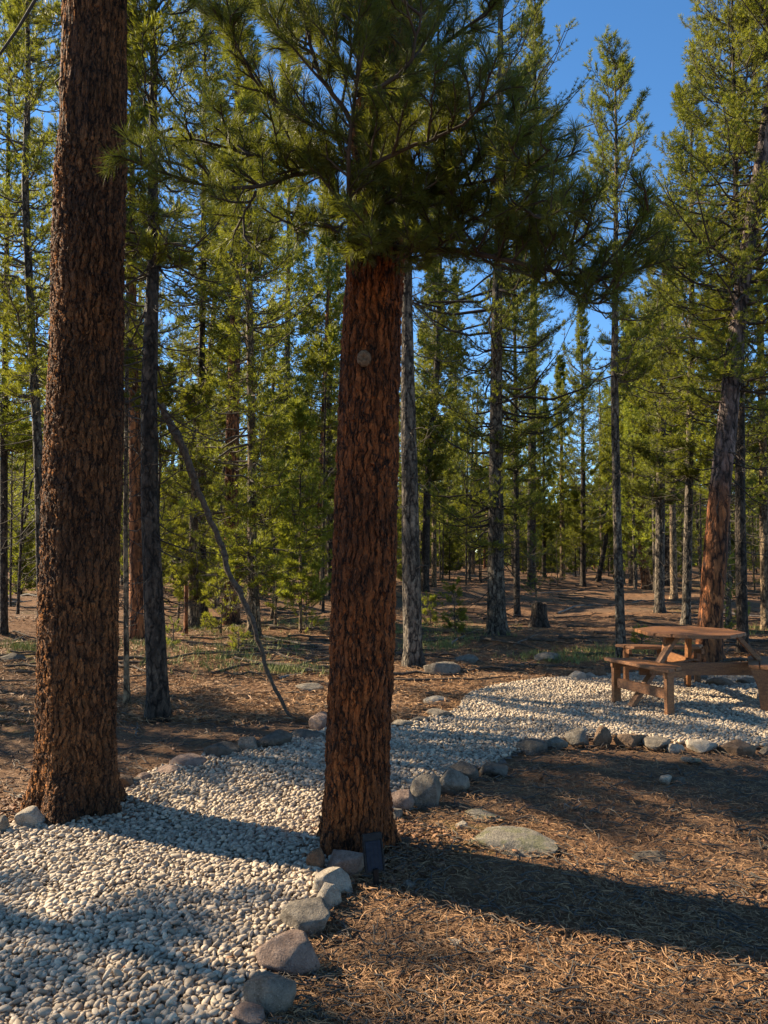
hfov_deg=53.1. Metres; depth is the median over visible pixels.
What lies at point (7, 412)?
pine tree
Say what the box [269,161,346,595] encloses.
pine tree
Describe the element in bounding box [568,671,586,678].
edging stone
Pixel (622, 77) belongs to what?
pine tree
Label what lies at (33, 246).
pine tree
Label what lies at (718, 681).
edging stone
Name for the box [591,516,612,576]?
pine sapling
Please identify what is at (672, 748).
edging stone
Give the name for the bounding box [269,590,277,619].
broken snag
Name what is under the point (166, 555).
pine sapling
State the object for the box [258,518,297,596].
pine sapling
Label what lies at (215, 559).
pine sapling
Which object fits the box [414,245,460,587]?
pine tree
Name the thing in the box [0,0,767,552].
sky
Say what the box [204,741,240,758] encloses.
edging stone
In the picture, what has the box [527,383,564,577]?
pine tree
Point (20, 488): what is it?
pine tree
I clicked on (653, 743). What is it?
edging stone
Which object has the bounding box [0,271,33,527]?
pine tree
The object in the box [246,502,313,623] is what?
pine sapling
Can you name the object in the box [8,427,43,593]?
pine tree
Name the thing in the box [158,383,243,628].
pine tree
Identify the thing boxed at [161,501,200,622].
pine sapling
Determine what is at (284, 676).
fallen branch
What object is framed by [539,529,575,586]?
pine sapling
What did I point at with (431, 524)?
pine tree
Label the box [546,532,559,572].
pine sapling
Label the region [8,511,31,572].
pine sapling
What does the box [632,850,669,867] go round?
rock
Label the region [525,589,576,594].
fallen branch
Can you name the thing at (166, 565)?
pine sapling
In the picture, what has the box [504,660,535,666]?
fallen branch
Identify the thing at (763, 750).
edging stone
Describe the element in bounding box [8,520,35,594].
pine sapling
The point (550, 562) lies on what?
pine sapling
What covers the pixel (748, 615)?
fallen branch
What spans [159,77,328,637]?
pine tree
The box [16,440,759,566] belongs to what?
distant forest
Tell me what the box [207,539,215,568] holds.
pine sapling
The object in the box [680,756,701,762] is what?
rock
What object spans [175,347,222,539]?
pine tree
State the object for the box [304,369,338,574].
pine tree
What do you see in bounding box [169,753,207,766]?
edging stone
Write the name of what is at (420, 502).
pine tree
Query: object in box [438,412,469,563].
pine tree
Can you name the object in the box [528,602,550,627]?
tree stump
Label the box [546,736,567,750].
edging stone
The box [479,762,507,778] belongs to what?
edging stone
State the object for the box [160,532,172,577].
pine sapling
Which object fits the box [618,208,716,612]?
pine tree
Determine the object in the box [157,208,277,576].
pine tree
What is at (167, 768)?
edging stone
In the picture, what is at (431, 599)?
pine sapling
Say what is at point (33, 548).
pine sapling
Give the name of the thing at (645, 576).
pine tree
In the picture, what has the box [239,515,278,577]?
pine tree
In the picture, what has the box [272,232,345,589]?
pine tree
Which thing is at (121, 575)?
pine tree
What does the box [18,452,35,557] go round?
pine tree
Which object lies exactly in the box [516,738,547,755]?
edging stone
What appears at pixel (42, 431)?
pine tree
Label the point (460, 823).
rock
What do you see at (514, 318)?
pine tree
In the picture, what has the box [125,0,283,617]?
pine tree
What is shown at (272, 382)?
pine tree
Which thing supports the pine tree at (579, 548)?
on the ground at (480, 591)
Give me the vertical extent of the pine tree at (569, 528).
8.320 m
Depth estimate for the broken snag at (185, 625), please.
15.74 m
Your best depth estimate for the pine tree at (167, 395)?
19.18 m
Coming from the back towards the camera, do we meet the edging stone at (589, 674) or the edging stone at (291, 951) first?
the edging stone at (589, 674)
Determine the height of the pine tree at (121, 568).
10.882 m
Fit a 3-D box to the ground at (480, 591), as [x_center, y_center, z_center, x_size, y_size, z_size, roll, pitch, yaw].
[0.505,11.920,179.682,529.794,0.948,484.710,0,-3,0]
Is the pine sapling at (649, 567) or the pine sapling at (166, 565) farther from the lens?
the pine sapling at (649, 567)
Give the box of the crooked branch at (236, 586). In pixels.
[158,402,308,720]
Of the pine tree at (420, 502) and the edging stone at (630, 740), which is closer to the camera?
the edging stone at (630, 740)
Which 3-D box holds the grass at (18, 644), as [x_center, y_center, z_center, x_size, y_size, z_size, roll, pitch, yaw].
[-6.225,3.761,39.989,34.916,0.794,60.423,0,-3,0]
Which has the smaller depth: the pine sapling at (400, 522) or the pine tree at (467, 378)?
the pine tree at (467, 378)
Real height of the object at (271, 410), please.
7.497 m
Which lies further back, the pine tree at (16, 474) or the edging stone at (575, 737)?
the pine tree at (16, 474)
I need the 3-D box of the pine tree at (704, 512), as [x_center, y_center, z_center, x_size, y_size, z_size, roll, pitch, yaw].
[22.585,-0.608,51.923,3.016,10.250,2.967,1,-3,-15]
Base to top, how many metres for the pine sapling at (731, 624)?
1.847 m
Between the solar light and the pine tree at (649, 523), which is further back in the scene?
the pine tree at (649, 523)
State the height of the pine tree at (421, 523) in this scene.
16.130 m
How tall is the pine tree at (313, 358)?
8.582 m
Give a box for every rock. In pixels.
[0,653,26,661]
[295,683,323,692]
[403,879,415,889]
[423,661,460,675]
[423,695,448,704]
[450,939,461,946]
[455,654,477,662]
[455,820,467,830]
[464,809,505,822]
[467,826,557,857]
[534,652,561,661]
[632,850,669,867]
[659,774,671,784]
[671,777,685,783]
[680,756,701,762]
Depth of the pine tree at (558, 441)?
57.22 m
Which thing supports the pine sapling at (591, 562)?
on the ground at (480, 591)
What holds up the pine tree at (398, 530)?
on the ground at (480, 591)
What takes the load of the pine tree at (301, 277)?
on the ground at (480, 591)
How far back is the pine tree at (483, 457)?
77.85 m
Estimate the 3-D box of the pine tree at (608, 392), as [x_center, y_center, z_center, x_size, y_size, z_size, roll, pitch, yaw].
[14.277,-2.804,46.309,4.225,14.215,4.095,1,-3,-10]
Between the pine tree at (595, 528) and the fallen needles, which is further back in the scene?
the pine tree at (595, 528)
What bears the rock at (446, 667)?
on the ground at (480, 591)
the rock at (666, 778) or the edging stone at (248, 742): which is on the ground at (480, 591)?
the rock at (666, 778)
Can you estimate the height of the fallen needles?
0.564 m
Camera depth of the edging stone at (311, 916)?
3.28 m
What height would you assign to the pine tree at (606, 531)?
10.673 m
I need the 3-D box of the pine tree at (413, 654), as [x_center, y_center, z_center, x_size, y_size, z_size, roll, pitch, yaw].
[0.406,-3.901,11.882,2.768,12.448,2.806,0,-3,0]
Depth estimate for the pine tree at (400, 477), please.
51.97 m
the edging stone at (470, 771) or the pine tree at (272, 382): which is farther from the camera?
the pine tree at (272, 382)
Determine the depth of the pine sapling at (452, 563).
58.42 m
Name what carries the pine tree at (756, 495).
on the ground at (480, 591)
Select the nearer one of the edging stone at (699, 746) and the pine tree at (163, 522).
the edging stone at (699, 746)
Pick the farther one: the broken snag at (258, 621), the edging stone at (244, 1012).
the broken snag at (258, 621)
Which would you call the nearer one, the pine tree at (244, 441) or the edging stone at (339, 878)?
the edging stone at (339, 878)
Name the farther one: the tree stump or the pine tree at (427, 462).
the pine tree at (427, 462)
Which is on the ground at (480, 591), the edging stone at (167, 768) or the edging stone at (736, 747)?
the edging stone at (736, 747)
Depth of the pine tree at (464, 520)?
85.47 m
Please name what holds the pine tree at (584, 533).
on the ground at (480, 591)
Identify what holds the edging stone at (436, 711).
on the gravel path
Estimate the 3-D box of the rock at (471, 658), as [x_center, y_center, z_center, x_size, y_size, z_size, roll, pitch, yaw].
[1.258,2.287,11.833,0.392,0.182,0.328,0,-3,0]
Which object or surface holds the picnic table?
on the gravel path
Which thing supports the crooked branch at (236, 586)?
on the ground at (480, 591)
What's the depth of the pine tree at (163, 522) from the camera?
47.47 m
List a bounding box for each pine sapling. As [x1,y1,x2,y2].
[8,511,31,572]
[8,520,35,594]
[20,514,35,580]
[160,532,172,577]
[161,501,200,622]
[161,552,167,585]
[162,505,188,579]
[165,618,182,648]
[199,577,246,634]
[206,448,241,608]
[206,539,243,575]
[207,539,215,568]
[226,624,252,653]
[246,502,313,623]
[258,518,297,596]
[290,576,327,632]
[303,446,333,604]
[306,519,326,570]
[397,514,401,569]
[397,534,431,580]
[421,592,438,625]
[437,525,467,579]
[437,576,467,636]
[444,543,456,571]
[519,539,526,573]
[520,513,555,571]
[520,525,557,599]
[538,548,558,572]
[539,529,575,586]
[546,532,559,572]
[556,490,594,575]
[574,528,597,571]
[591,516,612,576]
[630,623,648,643]
[646,545,678,575]
[650,495,698,577]
[723,551,750,629]
[731,522,751,565]
[731,537,734,583]
[732,507,759,591]
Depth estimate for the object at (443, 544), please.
48.60 m
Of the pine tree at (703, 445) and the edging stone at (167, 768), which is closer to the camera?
the edging stone at (167, 768)
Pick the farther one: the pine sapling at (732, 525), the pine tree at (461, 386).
the pine tree at (461, 386)
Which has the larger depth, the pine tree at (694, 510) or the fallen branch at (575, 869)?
the pine tree at (694, 510)
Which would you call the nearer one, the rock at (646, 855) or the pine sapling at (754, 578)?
the rock at (646, 855)
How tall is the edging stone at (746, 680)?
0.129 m
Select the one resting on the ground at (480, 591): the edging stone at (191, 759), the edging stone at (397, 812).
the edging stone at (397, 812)
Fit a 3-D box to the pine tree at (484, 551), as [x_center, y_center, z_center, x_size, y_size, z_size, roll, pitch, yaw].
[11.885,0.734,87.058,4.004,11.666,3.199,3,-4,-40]
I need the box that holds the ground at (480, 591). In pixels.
[0,565,767,1023]
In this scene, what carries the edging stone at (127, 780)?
on the ground at (480, 591)
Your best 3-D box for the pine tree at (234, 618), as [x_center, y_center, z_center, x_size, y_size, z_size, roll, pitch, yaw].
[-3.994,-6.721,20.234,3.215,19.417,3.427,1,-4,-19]
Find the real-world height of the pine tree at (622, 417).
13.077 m
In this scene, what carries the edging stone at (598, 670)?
on the ground at (480, 591)
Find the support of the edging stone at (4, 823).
on the gravel path
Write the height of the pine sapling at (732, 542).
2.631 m
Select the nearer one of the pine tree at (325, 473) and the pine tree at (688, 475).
the pine tree at (688, 475)
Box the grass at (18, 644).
[0,572,765,678]
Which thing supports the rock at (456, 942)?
on the ground at (480, 591)
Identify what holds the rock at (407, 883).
on the ground at (480, 591)
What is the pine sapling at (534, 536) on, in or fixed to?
on the ground at (480, 591)
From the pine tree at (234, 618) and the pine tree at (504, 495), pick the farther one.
the pine tree at (504, 495)
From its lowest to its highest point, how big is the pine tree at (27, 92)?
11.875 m
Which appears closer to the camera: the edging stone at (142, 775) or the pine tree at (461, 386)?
the edging stone at (142, 775)
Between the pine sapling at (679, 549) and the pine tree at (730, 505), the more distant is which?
the pine tree at (730, 505)
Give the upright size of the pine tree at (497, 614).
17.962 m
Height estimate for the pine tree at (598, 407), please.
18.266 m
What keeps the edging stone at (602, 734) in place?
on the ground at (480, 591)
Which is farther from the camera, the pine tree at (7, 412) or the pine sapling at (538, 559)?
the pine sapling at (538, 559)
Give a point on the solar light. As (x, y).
(373, 853)
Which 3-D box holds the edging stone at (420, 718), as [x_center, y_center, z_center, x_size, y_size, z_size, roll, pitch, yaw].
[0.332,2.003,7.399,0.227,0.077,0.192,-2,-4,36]
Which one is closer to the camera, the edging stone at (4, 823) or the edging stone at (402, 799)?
the edging stone at (4, 823)
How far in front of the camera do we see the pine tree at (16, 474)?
43.34 m
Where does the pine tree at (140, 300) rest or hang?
on the ground at (480, 591)
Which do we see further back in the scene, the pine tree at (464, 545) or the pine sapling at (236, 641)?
the pine tree at (464, 545)
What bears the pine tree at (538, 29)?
on the ground at (480, 591)
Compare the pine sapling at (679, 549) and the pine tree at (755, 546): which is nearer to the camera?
the pine tree at (755, 546)
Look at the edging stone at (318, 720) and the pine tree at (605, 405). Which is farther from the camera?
the pine tree at (605, 405)
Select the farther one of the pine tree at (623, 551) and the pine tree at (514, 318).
the pine tree at (623, 551)
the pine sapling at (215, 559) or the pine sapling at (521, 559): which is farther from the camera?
the pine sapling at (521, 559)
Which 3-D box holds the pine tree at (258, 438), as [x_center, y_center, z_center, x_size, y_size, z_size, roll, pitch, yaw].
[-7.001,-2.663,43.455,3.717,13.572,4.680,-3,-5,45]
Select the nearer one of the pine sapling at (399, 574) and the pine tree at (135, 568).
the pine tree at (135, 568)
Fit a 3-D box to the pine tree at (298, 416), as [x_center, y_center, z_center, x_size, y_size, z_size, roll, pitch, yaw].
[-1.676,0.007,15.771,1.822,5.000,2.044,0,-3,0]
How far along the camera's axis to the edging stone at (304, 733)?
6.69 m
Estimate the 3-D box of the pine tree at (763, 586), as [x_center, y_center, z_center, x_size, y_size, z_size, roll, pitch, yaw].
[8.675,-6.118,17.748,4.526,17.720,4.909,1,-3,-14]
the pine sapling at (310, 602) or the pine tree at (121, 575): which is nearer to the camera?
the pine sapling at (310, 602)
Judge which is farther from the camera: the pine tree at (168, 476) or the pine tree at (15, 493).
the pine tree at (168, 476)
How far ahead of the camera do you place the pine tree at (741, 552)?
12.74 m
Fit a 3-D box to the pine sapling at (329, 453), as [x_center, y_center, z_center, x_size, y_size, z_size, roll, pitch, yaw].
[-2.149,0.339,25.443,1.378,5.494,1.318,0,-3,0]
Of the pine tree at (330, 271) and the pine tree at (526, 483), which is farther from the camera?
the pine tree at (526, 483)
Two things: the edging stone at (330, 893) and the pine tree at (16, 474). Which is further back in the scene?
the pine tree at (16, 474)
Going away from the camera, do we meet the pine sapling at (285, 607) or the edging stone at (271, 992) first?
the edging stone at (271, 992)
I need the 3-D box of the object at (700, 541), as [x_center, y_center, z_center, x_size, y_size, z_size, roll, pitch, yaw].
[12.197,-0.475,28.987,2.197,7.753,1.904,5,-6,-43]
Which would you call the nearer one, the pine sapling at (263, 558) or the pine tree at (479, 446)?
the pine sapling at (263, 558)
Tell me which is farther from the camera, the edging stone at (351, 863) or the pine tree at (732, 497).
the pine tree at (732, 497)
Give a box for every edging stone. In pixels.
[0,815,8,833]
[14,805,45,827]
[120,774,134,786]
[133,777,142,783]
[137,772,152,778]
[154,764,179,774]
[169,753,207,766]
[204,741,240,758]
[229,1000,265,1023]
[237,736,257,749]
[243,971,296,1018]
[255,929,319,981]
[256,729,292,747]
[279,896,329,939]
[291,729,323,738]
[306,847,324,867]
[309,711,326,730]
[312,867,352,894]
[317,882,341,909]
[326,849,363,878]
[391,719,412,725]
[391,789,413,812]
[393,808,402,823]
[410,716,429,720]
[410,774,440,809]
[426,708,451,716]
[440,767,469,795]
[450,760,478,783]
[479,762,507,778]
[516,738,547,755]
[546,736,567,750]
[565,728,588,747]
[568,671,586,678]
[586,672,595,676]
[593,665,606,675]
[593,725,611,747]
[613,734,645,748]
[642,736,670,750]
[666,744,684,753]
[680,675,707,679]
[685,739,717,752]
[705,677,736,685]
[716,739,756,757]
[736,677,754,683]
[759,744,767,754]
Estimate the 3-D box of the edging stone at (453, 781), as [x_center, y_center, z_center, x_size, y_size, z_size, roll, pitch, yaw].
[0.468,1.852,5.250,0.239,0.208,0.197,0,-3,0]
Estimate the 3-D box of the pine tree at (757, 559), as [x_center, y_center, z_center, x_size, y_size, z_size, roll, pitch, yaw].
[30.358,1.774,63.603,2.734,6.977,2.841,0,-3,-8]
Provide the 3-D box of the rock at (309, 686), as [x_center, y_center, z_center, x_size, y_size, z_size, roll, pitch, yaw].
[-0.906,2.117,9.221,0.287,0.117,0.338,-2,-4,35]
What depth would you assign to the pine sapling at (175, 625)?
12.47 m
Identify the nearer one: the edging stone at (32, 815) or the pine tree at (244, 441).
the edging stone at (32, 815)
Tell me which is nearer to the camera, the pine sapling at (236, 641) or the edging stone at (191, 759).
the edging stone at (191, 759)
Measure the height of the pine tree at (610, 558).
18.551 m
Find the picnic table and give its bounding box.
[604,626,767,714]
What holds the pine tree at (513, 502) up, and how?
on the ground at (480, 591)
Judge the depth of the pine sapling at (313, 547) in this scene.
54.88 m
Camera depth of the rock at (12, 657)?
10.93 m
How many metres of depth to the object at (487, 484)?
50.21 m
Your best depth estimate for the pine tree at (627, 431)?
34.38 m
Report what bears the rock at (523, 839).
on the ground at (480, 591)
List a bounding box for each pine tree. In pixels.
[0,0,59,634]
[0,0,61,616]
[0,0,127,826]
[0,1,179,389]
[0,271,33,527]
[8,387,31,538]
[8,425,30,573]
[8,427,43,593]
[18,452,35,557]
[19,320,47,481]
[21,397,45,549]
[23,0,288,723]
[93,0,684,858]
[119,194,162,706]
[119,350,187,572]
[120,265,164,582]
[120,433,128,584]
[120,446,164,579]
[121,37,217,638]
[121,259,178,569]
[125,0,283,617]
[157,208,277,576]
[157,315,220,580]
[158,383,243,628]
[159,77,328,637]
[160,363,191,540]
[160,466,188,579]
[163,355,220,571]
[170,0,289,625]
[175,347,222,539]
[178,307,247,593]
[215,315,301,587]
[239,332,275,511]
[239,353,281,576]
[239,439,246,562]
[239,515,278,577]
[241,15,342,588]
[263,397,335,632]
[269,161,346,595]
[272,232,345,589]
[293,374,326,580]
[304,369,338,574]
[328,0,500,667]
[397,134,480,591]
[397,382,401,553]
[397,391,421,532]
[397,403,451,564]
[397,502,401,561]
[398,321,459,569]
[398,447,441,571]
[399,0,610,636]
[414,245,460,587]
[437,407,465,554]
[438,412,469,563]
[440,266,479,568]
[442,219,567,616]
[448,415,488,579]
[449,375,489,573]
[459,435,477,567]
[460,507,478,565]
[463,408,508,518]
[474,434,513,568]
[475,470,486,568]
[478,453,488,571]
[488,396,540,576]
[503,460,524,569]
[510,0,575,588]
[519,395,558,572]
[519,473,527,560]
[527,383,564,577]
[537,353,580,576]
[538,24,700,657]
[544,307,612,586]
[564,495,577,564]
[572,492,588,573]
[578,372,609,572]
[580,405,622,580]
[585,360,622,582]
[587,392,612,570]
[587,484,598,567]
[592,400,677,589]
[593,321,668,585]
[595,304,646,584]
[596,392,627,582]
[598,0,767,661]
[602,325,676,589]
[607,64,757,624]
[608,302,705,590]
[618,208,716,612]
[634,335,705,585]
[636,268,710,599]
[636,380,655,580]
[645,0,767,655]
[646,0,767,629]
[672,288,767,629]
[677,383,705,534]
[677,459,707,577]
[693,386,759,586]
[694,400,756,549]
[694,460,733,549]
[715,414,756,527]
[734,430,767,566]
[745,413,759,543]
[746,380,767,540]
[746,492,759,573]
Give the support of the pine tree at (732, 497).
on the ground at (480, 591)
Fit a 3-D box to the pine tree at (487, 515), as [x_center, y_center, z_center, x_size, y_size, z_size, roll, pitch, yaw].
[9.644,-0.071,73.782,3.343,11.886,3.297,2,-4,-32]
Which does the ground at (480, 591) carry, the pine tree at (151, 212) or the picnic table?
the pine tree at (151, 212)
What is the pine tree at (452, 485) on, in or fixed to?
on the ground at (480, 591)
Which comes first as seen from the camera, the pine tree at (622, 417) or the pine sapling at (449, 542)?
the pine tree at (622, 417)
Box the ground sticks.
[0,576,767,680]
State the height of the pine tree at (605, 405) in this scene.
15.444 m
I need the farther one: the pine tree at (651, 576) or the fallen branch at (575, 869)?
the pine tree at (651, 576)
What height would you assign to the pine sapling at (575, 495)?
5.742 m
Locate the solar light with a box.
[361,831,384,888]
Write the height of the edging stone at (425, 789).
0.246 m
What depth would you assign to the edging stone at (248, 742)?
6.18 m
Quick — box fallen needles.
[0,593,767,1023]
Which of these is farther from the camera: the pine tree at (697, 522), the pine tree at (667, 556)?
the pine tree at (697, 522)
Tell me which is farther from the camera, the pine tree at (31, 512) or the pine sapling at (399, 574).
the pine sapling at (399, 574)
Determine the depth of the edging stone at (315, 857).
3.87 m
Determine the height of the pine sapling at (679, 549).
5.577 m
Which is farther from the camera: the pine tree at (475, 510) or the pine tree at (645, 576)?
the pine tree at (475, 510)
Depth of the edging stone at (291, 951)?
2.96 m
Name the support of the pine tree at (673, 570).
on the ground at (480, 591)
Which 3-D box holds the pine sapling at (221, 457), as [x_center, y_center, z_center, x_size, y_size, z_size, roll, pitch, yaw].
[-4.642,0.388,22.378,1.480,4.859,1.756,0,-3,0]
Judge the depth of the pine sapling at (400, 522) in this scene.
52.16 m
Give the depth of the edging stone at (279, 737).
6.30 m
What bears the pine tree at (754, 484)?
on the ground at (480, 591)
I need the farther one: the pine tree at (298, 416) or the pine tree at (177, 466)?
the pine tree at (177, 466)
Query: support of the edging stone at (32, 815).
on the ground at (480, 591)
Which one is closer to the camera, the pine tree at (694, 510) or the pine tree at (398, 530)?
the pine tree at (398, 530)
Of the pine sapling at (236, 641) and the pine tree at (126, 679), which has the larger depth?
the pine sapling at (236, 641)
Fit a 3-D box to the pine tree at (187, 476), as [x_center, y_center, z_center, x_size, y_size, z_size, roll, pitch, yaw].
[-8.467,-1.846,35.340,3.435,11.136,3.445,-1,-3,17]
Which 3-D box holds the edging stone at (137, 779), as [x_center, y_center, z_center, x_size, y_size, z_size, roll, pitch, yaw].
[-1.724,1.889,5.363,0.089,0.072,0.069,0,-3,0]
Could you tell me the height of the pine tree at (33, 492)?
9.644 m
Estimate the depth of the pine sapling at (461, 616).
14.93 m
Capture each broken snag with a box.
[182,585,187,635]
[256,528,261,635]
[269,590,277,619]
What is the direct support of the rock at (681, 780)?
on the ground at (480, 591)
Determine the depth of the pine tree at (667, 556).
40.04 m
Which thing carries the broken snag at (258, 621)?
on the ground at (480, 591)
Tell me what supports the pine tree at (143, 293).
on the ground at (480, 591)
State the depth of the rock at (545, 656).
11.92 m
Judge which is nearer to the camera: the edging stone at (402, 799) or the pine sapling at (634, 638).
the edging stone at (402, 799)
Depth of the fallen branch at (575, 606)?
23.54 m
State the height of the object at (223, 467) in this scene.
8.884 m
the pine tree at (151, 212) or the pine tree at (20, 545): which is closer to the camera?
the pine tree at (151, 212)
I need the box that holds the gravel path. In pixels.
[1,692,767,1023]
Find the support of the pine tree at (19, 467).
on the ground at (480, 591)
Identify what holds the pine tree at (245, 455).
on the ground at (480, 591)
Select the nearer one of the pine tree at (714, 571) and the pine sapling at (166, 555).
the pine tree at (714, 571)
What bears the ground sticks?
on the ground at (480, 591)
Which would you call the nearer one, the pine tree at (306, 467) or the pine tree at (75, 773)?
the pine tree at (75, 773)
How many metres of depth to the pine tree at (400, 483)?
53.78 m
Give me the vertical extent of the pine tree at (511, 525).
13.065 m
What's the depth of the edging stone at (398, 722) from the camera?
7.19 m
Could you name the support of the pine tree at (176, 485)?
on the ground at (480, 591)
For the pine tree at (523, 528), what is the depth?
83.70 m
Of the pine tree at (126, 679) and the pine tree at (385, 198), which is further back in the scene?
the pine tree at (126, 679)
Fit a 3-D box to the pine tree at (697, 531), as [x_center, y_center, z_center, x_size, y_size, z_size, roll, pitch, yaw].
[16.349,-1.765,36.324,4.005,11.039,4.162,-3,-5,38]
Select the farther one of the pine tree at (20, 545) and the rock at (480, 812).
the pine tree at (20, 545)
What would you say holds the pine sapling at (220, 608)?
on the ground at (480, 591)
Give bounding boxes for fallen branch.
[277,667,309,679]
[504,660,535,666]
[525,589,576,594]
[556,604,612,613]
[556,858,597,890]
[723,611,760,616]
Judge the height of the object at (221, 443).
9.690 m

